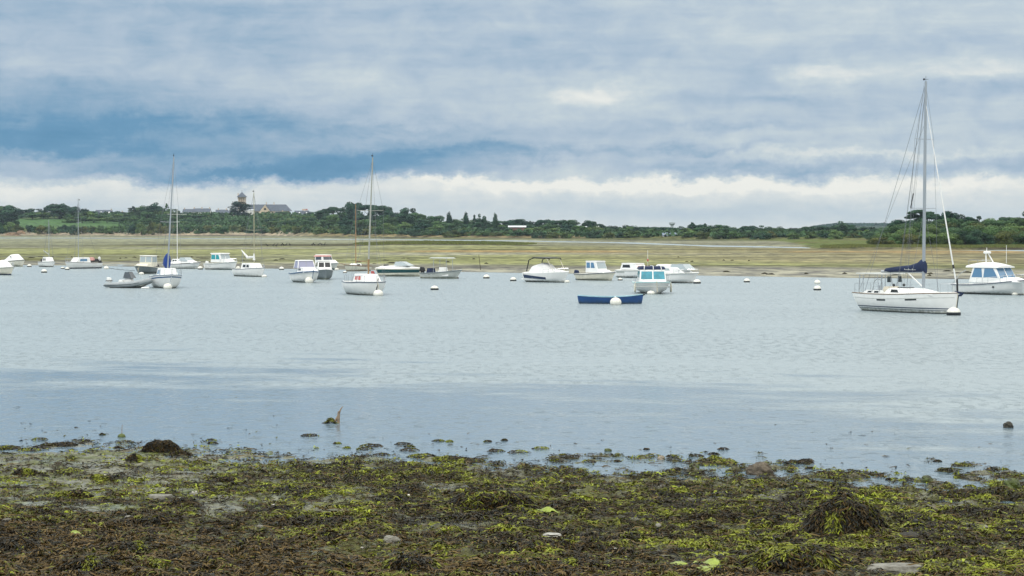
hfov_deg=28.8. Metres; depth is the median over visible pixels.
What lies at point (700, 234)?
bush
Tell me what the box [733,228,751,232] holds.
tree
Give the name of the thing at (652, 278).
motorboat
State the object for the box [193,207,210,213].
house
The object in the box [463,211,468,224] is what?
tree
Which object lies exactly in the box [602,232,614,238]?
bush
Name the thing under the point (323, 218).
tree
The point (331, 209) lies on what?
tree
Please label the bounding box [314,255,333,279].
motorboat
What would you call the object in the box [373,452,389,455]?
weed patch
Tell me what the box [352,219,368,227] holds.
tree
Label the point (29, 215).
tree
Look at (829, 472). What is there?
weed patch
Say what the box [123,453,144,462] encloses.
seaweed mound
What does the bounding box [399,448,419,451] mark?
weed patch
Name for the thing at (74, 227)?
bush
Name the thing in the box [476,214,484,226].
tree
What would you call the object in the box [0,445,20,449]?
weed patch
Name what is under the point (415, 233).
bush
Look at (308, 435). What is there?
weed patch
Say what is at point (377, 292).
mooring buoy
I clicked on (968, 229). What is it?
bush
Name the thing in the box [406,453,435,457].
weed patch
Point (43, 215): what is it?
tree
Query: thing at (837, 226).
tree
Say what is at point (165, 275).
sailboat
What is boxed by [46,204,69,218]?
tree
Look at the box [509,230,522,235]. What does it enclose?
bush
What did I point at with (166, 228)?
bush
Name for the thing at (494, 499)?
seaweed mound
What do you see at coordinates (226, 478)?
seaweed mound
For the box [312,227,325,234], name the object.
bush
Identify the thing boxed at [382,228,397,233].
bush
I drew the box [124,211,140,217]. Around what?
tree
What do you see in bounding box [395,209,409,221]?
tree
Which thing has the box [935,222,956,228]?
bush
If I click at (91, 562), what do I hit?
seaweed mound
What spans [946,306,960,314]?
mooring buoy
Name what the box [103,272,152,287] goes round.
inflatable boat
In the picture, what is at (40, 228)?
bush
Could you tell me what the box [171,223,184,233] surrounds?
bush
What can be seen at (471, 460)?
weed patch
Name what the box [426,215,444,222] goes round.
tree
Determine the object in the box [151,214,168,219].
tree
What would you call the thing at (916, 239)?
bush
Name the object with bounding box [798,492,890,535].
seaweed mound
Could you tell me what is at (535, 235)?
bush
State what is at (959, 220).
tree
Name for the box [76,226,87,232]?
bush
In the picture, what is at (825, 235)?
bush
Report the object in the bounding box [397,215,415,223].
tree
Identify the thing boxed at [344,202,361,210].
tree
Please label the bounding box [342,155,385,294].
sailboat
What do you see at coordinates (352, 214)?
tree
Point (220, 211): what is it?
house
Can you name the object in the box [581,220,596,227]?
tree
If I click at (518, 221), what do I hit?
tree
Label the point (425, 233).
bush
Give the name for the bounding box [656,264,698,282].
motorboat
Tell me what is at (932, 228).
bush
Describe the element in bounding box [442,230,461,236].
bush
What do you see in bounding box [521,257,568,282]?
motorboat
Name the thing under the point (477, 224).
tree
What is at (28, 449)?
weed patch
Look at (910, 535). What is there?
rock
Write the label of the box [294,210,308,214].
house
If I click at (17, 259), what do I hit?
motorboat
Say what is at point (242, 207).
tree
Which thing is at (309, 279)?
mooring buoy
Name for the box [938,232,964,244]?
bush
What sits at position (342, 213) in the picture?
tree
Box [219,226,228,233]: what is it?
bush
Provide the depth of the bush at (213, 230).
1455.11 m
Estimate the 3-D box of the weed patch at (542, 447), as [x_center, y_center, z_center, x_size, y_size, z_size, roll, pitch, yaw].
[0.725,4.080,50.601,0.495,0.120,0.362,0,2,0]
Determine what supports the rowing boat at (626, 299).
on the water
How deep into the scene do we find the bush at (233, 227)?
1467.83 m
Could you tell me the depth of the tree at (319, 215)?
1458.92 m
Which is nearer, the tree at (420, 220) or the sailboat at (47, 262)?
the sailboat at (47, 262)
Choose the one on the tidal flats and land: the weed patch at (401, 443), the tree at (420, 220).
the tree at (420, 220)
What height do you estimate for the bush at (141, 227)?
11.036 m
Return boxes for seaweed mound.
[0,536,45,551]
[11,467,38,475]
[51,555,121,571]
[53,489,95,498]
[88,474,117,481]
[103,539,151,553]
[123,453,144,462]
[165,497,202,506]
[195,527,221,535]
[215,476,233,482]
[379,552,441,571]
[446,488,540,509]
[557,557,605,567]
[732,553,753,565]
[741,544,851,574]
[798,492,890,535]
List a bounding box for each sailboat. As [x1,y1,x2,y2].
[38,221,54,266]
[65,199,102,268]
[149,155,181,287]
[171,214,179,261]
[232,191,264,276]
[340,204,371,270]
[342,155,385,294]
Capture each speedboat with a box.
[170,257,200,268]
[375,261,420,275]
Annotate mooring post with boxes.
[322,406,342,423]
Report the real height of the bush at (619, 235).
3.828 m
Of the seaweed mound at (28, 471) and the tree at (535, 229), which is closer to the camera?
the seaweed mound at (28, 471)
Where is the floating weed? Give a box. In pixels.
[1,395,1007,490]
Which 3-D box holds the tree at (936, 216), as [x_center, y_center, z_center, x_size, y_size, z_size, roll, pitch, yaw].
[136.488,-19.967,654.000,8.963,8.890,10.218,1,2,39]
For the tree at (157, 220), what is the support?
on the tidal flats and land
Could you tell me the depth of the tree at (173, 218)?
1572.46 m
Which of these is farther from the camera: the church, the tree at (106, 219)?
the church
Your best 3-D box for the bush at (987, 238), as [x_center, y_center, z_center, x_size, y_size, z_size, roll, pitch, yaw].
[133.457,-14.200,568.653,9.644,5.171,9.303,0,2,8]
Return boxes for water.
[0,238,1023,504]
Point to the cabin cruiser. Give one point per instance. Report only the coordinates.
(994, 278)
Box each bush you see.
[0,222,3,233]
[3,222,14,231]
[10,224,25,232]
[25,225,35,231]
[35,225,47,233]
[45,225,57,233]
[56,225,66,232]
[65,225,77,234]
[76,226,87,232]
[95,225,104,232]
[104,226,113,233]
[114,225,125,231]
[126,223,135,234]
[135,222,146,234]
[146,221,155,234]
[155,223,166,233]
[162,224,173,232]
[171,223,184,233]
[182,225,193,231]
[193,226,206,233]
[209,227,221,232]
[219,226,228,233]
[229,225,237,230]
[236,226,248,231]
[245,227,256,232]
[255,227,268,233]
[268,226,279,233]
[281,224,291,231]
[292,226,301,233]
[300,226,310,231]
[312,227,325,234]
[328,226,340,232]
[339,224,354,234]
[350,226,366,234]
[360,226,376,233]
[371,226,384,233]
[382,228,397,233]
[397,228,415,234]
[408,229,423,235]
[421,230,436,235]
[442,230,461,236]
[475,231,488,235]
[488,232,503,235]
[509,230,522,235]
[531,232,547,237]
[545,232,558,237]
[558,232,573,237]
[586,230,603,237]
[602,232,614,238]
[615,232,624,237]
[622,231,640,236]
[641,233,655,236]
[680,230,696,236]
[695,231,709,238]
[711,232,729,238]
[726,231,742,237]
[741,231,754,236]
[749,232,772,239]
[766,231,777,237]
[786,232,799,238]
[803,231,818,237]
[818,232,831,237]
[828,230,843,238]
[844,233,862,237]
[862,232,875,238]
[866,233,896,243]
[869,237,894,244]
[880,226,896,240]
[888,234,911,243]
[889,222,921,233]
[895,226,918,240]
[902,233,926,243]
[913,222,948,234]
[917,223,940,242]
[917,231,943,243]
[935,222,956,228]
[937,227,959,240]
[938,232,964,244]
[945,225,982,239]
[952,231,984,244]
[964,223,987,228]
[965,229,996,244]
[974,225,999,238]
[985,225,1018,241]
[992,230,1013,243]
[998,223,1023,231]
[1005,230,1023,243]
[1011,231,1023,243]
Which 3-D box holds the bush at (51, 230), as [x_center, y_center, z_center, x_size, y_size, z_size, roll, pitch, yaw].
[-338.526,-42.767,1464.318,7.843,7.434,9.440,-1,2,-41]
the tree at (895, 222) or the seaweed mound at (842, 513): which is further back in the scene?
the tree at (895, 222)
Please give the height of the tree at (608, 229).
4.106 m
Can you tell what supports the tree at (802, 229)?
on the tidal flats and land
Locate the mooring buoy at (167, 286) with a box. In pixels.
[163,283,171,288]
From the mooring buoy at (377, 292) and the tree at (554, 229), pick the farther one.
the tree at (554, 229)
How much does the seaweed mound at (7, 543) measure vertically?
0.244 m
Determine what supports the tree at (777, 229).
on the tidal flats and land
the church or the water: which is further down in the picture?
the water
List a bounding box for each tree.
[0,205,18,225]
[16,209,30,213]
[23,212,39,218]
[26,208,42,213]
[34,212,50,218]
[42,207,55,212]
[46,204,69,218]
[50,207,68,218]
[61,217,80,222]
[64,211,79,218]
[66,206,88,214]
[74,217,87,222]
[79,211,94,217]
[86,217,102,222]
[92,215,106,217]
[99,217,112,222]
[109,218,124,221]
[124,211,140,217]
[138,207,150,216]
[140,211,154,219]
[147,202,162,212]
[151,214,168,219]
[152,217,167,223]
[162,216,178,220]
[163,211,178,216]
[177,215,193,218]
[192,215,207,218]
[227,201,252,215]
[300,220,316,223]
[314,210,334,218]
[317,220,334,225]
[318,207,344,213]
[319,214,330,219]
[326,214,339,224]
[332,207,347,218]
[337,218,353,226]
[340,212,354,223]
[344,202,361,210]
[346,203,364,216]
[352,211,369,220]
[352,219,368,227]
[358,205,377,209]
[363,219,382,227]
[367,205,382,219]
[371,214,382,224]
[377,205,392,215]
[380,215,398,225]
[380,223,399,230]
[384,210,398,217]
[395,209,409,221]
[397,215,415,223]
[398,222,412,228]
[400,207,416,215]
[408,213,426,221]
[413,223,429,229]
[414,218,433,225]
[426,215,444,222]
[426,225,443,230]
[432,221,444,226]
[442,223,465,227]
[445,219,460,224]
[446,212,452,222]
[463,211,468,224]
[472,222,490,227]
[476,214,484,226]
[490,220,507,226]
[493,212,497,228]
[494,226,512,230]
[504,223,522,225]
[505,219,527,225]
[523,221,535,225]
[525,224,538,227]
[525,227,546,230]
[535,219,548,225]
[539,223,560,228]
[546,220,568,227]
[548,227,559,231]
[561,224,575,228]
[562,220,580,227]
[570,225,587,231]
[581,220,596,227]
[587,226,603,230]
[600,229,616,232]
[616,227,631,231]
[630,227,644,230]
[645,228,659,231]
[660,227,674,229]
[687,224,703,228]
[693,227,714,231]
[713,225,730,228]
[718,228,735,230]
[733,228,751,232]
[740,225,756,229]
[756,225,771,229]
[762,228,784,230]
[796,228,812,232]
[800,226,816,229]
[814,226,834,229]
[833,221,848,230]
[838,225,857,231]
[857,226,876,230]
[887,219,913,227]
[904,210,934,219]
[907,219,931,231]
[913,214,939,220]
[929,218,960,227]
[935,211,958,219]
[950,214,964,226]
[951,218,964,229]
[960,217,974,221]
[960,220,990,226]
[985,220,1016,225]
[999,217,1013,220]
[1007,217,1023,227]
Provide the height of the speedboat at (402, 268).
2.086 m
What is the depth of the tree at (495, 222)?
1196.52 m
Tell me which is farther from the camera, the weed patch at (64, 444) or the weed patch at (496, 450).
the weed patch at (64, 444)
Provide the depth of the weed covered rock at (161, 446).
49.53 m
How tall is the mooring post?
0.887 m
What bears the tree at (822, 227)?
on the tidal flats and land
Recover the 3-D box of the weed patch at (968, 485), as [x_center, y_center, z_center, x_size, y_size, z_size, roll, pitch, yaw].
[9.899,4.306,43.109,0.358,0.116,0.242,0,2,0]
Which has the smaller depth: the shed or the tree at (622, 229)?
the tree at (622, 229)
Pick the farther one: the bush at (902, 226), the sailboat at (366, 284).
the bush at (902, 226)
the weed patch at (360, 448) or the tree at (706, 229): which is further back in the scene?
the tree at (706, 229)
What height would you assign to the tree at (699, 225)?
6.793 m
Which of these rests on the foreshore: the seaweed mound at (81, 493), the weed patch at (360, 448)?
the seaweed mound at (81, 493)
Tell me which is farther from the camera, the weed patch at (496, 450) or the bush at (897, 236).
the bush at (897, 236)
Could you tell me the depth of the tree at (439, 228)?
1184.98 m
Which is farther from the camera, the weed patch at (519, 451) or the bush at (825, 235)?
the bush at (825, 235)
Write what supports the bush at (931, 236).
on the tidal flats and land
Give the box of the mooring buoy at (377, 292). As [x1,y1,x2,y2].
[373,289,382,295]
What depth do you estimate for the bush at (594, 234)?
1052.41 m
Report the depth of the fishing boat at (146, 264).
247.28 m
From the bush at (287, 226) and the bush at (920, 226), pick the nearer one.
the bush at (920, 226)
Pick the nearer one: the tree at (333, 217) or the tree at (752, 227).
the tree at (752, 227)
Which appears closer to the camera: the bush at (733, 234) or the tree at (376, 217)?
the bush at (733, 234)
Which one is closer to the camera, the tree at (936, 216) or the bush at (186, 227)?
the tree at (936, 216)
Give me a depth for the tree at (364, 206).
1400.77 m
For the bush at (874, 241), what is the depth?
556.75 m
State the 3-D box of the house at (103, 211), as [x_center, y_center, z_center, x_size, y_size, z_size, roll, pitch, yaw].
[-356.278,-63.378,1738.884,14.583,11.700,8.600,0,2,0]
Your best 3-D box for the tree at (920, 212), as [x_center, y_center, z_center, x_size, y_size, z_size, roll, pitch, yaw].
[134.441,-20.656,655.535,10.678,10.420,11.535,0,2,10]
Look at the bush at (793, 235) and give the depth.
938.41 m
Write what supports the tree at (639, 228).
on the tidal flats and land
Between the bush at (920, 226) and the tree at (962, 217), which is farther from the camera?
the tree at (962, 217)
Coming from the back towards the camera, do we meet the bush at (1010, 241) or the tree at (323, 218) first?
the tree at (323, 218)
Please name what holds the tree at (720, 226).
on the tidal flats and land
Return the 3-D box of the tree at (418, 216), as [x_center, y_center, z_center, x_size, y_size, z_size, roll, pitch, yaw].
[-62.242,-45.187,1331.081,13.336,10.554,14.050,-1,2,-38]
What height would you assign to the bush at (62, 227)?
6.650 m
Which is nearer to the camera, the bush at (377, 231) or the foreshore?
the foreshore
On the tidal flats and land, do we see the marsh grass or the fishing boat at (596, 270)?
the marsh grass
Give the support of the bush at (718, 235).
on the tidal flats and land
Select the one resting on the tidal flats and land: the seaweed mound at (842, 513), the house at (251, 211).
the house at (251, 211)
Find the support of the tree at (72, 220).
on the tidal flats and land
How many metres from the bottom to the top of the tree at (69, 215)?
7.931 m
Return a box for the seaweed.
[0,437,1023,575]
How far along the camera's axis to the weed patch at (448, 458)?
47.94 m
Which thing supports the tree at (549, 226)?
on the tidal flats and land
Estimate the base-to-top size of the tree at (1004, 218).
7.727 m
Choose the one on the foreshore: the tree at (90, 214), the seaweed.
the seaweed
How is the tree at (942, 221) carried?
on the tidal flats and land
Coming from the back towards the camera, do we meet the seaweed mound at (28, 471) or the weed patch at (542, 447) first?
the weed patch at (542, 447)
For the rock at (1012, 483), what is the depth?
42.21 m
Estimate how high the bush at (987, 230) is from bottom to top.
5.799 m
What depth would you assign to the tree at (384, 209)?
1380.69 m
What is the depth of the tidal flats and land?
444.78 m
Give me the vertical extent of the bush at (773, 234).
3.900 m
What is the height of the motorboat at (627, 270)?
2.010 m
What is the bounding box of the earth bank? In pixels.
[2,232,21,235]
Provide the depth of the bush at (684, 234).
1005.79 m
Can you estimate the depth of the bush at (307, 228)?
1355.23 m
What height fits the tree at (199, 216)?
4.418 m
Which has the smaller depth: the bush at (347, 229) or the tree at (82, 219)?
the bush at (347, 229)
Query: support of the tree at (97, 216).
on the tidal flats and land
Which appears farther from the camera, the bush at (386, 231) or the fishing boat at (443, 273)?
the bush at (386, 231)
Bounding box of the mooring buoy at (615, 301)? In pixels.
[610,296,620,304]
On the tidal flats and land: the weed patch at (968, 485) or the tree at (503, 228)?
the tree at (503, 228)
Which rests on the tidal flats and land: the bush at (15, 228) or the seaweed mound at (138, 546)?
the bush at (15, 228)
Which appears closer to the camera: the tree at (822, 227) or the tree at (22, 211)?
the tree at (822, 227)
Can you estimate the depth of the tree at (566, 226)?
1175.39 m
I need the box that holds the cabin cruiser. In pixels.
[951,245,1023,294]
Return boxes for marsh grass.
[353,240,1023,247]
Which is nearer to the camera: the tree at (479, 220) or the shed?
the shed
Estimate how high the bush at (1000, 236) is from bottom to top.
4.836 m
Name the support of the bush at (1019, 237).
on the tidal flats and land
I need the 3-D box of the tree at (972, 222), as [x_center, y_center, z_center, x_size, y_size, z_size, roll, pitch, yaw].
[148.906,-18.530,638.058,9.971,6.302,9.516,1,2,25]
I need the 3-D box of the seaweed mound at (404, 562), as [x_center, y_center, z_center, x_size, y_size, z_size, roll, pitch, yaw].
[-1.481,3.997,28.817,1.095,0.298,0.833,0,2,0]
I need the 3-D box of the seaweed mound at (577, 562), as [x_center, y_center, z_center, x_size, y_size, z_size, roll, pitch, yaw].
[0.999,4.114,29.464,0.913,0.242,0.721,0,2,0]
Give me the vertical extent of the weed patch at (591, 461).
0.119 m
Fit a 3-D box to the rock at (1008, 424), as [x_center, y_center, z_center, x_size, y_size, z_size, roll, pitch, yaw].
[13.965,3.892,56.038,0.287,0.282,0.257,1,2,23]
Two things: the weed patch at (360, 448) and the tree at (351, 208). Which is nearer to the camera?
the weed patch at (360, 448)
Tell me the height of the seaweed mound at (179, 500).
0.220 m
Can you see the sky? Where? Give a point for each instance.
(787, 114)
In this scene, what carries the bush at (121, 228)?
on the tidal flats and land
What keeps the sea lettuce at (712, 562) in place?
on the foreshore
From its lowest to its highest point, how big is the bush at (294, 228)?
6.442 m
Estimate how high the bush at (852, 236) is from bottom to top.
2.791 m
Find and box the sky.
[0,0,1023,228]
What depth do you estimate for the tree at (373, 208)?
1381.53 m
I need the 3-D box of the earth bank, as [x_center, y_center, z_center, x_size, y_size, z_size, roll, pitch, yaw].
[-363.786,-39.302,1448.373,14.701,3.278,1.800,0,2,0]
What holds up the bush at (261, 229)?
on the tidal flats and land
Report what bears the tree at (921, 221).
on the tidal flats and land
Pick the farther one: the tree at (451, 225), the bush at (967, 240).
the tree at (451, 225)
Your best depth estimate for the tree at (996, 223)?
636.62 m
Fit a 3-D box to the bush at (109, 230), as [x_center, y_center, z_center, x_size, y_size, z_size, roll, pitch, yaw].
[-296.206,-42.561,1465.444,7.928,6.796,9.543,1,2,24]
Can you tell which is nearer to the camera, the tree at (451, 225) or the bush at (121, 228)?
the tree at (451, 225)
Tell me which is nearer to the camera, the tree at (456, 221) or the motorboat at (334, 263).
the motorboat at (334, 263)
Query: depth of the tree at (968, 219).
654.01 m
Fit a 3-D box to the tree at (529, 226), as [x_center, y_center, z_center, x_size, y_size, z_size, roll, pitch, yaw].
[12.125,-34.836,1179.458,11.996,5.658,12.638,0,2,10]
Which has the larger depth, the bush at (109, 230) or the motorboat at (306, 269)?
the bush at (109, 230)
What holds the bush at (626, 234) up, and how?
on the tidal flats and land
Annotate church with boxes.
[237,192,291,212]
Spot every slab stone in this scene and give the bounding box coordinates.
[543,533,561,536]
[867,563,930,574]
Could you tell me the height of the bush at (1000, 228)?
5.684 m
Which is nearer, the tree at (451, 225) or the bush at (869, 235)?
the bush at (869, 235)
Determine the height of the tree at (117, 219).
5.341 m
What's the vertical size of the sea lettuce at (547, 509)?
0.193 m
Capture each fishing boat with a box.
[134,255,163,273]
[419,257,461,278]
[573,261,615,280]
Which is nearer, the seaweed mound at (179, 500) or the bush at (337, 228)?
the seaweed mound at (179, 500)
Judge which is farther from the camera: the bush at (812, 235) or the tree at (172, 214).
the tree at (172, 214)
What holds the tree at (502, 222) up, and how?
on the tidal flats and land
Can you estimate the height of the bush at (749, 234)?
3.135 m
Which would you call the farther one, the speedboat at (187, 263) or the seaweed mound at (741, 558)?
the speedboat at (187, 263)
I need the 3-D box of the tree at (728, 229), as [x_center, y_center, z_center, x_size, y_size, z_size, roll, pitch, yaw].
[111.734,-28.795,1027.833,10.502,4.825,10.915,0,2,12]
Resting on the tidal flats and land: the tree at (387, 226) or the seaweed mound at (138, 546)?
the tree at (387, 226)
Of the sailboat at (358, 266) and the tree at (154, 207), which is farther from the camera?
the tree at (154, 207)
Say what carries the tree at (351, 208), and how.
on the tidal flats and land
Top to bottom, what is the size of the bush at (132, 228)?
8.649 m
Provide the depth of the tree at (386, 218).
1303.83 m
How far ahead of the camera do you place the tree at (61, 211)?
1647.89 m
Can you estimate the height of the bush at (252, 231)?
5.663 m
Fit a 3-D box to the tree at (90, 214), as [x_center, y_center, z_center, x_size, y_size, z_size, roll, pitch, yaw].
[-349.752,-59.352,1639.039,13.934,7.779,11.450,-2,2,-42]
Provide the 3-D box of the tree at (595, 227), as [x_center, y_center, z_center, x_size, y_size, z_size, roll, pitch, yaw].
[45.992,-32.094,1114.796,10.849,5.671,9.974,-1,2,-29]
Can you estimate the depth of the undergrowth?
1461.13 m
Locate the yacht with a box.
[852,78,963,313]
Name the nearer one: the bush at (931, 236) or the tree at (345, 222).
the bush at (931, 236)
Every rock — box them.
[141,439,181,452]
[147,494,173,500]
[169,450,192,455]
[383,535,400,543]
[657,455,664,459]
[745,461,773,474]
[897,531,919,539]
[920,475,932,482]
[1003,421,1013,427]
[1004,478,1021,492]
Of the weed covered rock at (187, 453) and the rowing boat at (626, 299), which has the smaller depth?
the weed covered rock at (187, 453)
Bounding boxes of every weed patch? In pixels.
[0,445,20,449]
[18,447,41,451]
[47,441,77,446]
[301,433,318,436]
[356,447,373,449]
[359,443,381,446]
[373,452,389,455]
[394,442,410,444]
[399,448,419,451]
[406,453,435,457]
[432,455,469,461]
[457,457,485,462]
[488,449,504,451]
[507,449,527,453]
[532,446,548,449]
[581,459,595,462]
[725,473,746,476]
[816,471,832,473]
[885,477,897,480]
[901,478,914,481]
[963,484,975,487]
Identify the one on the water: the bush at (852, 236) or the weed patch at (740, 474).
the weed patch at (740, 474)
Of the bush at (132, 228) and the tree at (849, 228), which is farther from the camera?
the bush at (132, 228)
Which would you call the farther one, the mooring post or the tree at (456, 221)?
the tree at (456, 221)
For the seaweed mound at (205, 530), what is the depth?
33.13 m
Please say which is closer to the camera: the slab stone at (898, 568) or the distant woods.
the slab stone at (898, 568)
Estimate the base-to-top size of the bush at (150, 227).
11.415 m
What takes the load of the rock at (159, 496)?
on the foreshore
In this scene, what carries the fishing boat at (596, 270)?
on the water
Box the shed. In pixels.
[508,226,525,230]
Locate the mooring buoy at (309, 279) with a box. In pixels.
[305,276,312,282]
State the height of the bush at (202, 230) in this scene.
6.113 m
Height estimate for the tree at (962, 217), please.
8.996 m
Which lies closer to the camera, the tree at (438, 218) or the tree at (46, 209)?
the tree at (438, 218)
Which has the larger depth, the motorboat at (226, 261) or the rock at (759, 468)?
the motorboat at (226, 261)
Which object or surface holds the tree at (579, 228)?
on the tidal flats and land
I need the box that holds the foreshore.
[0,441,1023,575]
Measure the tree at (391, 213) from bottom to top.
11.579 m
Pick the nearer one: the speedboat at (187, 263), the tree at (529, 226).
the speedboat at (187, 263)
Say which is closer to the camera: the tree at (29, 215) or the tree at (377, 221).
the tree at (377, 221)
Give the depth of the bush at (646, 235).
1032.30 m
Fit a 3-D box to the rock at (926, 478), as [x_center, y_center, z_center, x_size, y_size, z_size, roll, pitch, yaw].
[9.144,4.275,43.932,0.321,0.297,0.266,0,2,0]
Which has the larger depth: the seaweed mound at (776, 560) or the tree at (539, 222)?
the tree at (539, 222)
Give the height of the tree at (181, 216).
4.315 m
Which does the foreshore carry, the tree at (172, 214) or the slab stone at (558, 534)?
the slab stone at (558, 534)
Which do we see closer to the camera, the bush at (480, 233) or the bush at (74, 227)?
the bush at (480, 233)
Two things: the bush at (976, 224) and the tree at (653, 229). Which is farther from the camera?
the tree at (653, 229)
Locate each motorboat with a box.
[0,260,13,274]
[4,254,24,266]
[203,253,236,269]
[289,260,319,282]
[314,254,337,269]
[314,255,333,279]
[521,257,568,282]
[614,263,644,277]
[632,259,671,293]
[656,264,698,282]
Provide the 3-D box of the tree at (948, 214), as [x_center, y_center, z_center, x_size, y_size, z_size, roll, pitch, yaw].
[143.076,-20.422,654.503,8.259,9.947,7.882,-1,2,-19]
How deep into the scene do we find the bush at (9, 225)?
1474.51 m
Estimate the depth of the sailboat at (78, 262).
277.82 m
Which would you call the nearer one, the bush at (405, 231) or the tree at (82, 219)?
the bush at (405, 231)
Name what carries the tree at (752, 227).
on the tidal flats and land
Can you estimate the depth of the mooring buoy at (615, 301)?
145.53 m
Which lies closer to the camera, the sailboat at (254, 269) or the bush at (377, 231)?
the sailboat at (254, 269)
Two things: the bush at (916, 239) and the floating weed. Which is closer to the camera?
the floating weed
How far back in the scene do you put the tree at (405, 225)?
1232.20 m
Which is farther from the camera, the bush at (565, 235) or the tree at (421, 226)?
the tree at (421, 226)
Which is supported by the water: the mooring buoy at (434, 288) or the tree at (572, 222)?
the mooring buoy at (434, 288)
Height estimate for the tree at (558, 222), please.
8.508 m
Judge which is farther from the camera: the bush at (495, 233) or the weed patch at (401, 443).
the bush at (495, 233)
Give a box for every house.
[96,209,112,213]
[182,208,192,212]
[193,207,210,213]
[215,208,227,212]
[244,209,254,214]
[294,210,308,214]
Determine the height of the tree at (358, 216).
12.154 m
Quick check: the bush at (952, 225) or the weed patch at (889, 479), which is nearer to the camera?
the weed patch at (889, 479)
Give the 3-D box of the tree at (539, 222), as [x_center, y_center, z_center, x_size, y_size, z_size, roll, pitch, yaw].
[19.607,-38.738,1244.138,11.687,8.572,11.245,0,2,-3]
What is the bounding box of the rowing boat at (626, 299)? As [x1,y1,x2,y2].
[577,294,644,303]
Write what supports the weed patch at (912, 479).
on the water
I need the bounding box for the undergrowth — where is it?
[2,211,882,237]
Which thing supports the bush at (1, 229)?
on the tidal flats and land
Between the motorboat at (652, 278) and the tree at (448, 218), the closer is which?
the motorboat at (652, 278)
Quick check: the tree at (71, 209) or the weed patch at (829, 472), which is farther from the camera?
the tree at (71, 209)
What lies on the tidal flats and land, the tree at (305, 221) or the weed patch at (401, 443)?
the tree at (305, 221)
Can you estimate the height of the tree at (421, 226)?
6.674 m
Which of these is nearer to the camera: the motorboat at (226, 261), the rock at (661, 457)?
the rock at (661, 457)
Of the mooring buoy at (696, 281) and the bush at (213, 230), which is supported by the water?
the mooring buoy at (696, 281)
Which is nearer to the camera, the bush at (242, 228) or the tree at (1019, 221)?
the tree at (1019, 221)
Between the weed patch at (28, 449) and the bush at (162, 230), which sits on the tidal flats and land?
the bush at (162, 230)
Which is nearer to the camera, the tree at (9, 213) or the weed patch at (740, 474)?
the weed patch at (740, 474)
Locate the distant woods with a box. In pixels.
[812,222,893,226]
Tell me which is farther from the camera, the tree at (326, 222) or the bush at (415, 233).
the tree at (326, 222)
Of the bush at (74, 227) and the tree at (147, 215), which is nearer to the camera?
the bush at (74, 227)
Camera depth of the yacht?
132.33 m
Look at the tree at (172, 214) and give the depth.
1644.27 m
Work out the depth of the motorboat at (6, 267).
238.95 m
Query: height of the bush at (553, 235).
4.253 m
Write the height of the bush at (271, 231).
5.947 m
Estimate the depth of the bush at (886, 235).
583.51 m
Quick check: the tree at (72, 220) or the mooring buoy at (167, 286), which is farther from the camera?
the tree at (72, 220)
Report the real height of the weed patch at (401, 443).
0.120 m
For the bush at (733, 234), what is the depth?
971.16 m
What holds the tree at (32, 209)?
on the tidal flats and land
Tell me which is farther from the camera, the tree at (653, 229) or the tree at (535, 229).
the tree at (535, 229)
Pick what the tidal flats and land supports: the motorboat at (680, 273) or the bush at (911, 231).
the bush at (911, 231)
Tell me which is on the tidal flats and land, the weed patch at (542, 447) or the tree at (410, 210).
the tree at (410, 210)
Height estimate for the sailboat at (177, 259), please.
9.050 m
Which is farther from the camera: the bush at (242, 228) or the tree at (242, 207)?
the tree at (242, 207)
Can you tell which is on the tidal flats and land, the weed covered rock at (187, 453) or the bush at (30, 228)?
the bush at (30, 228)
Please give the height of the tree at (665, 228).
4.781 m
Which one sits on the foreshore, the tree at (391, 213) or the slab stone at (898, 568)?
the slab stone at (898, 568)
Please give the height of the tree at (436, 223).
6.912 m
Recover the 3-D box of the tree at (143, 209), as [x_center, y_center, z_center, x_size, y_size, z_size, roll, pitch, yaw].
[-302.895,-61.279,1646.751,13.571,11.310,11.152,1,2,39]
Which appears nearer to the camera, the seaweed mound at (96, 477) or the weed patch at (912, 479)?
the seaweed mound at (96, 477)
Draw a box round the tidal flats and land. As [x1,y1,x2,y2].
[0,215,1023,278]
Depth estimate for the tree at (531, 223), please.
1262.97 m
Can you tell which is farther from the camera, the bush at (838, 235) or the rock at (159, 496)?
the bush at (838, 235)
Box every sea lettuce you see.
[535,507,557,512]
[670,558,719,570]
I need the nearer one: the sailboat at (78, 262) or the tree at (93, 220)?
the sailboat at (78, 262)
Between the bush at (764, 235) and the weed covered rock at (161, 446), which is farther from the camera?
the bush at (764, 235)
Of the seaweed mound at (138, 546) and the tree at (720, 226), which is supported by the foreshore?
the seaweed mound at (138, 546)
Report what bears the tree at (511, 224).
on the tidal flats and land
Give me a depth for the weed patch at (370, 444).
51.12 m
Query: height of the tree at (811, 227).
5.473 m
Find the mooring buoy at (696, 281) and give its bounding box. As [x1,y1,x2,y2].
[693,279,700,283]
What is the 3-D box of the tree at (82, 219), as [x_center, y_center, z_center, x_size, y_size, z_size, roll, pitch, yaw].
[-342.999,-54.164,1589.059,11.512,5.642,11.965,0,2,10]
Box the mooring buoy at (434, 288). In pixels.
[430,286,438,289]
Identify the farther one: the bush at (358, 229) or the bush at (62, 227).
the bush at (62, 227)
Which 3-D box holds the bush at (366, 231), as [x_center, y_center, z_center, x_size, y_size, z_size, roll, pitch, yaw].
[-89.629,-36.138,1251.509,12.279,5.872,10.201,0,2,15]
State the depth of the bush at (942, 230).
594.43 m
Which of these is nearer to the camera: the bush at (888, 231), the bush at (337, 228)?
the bush at (888, 231)
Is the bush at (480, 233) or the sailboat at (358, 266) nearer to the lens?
the sailboat at (358, 266)

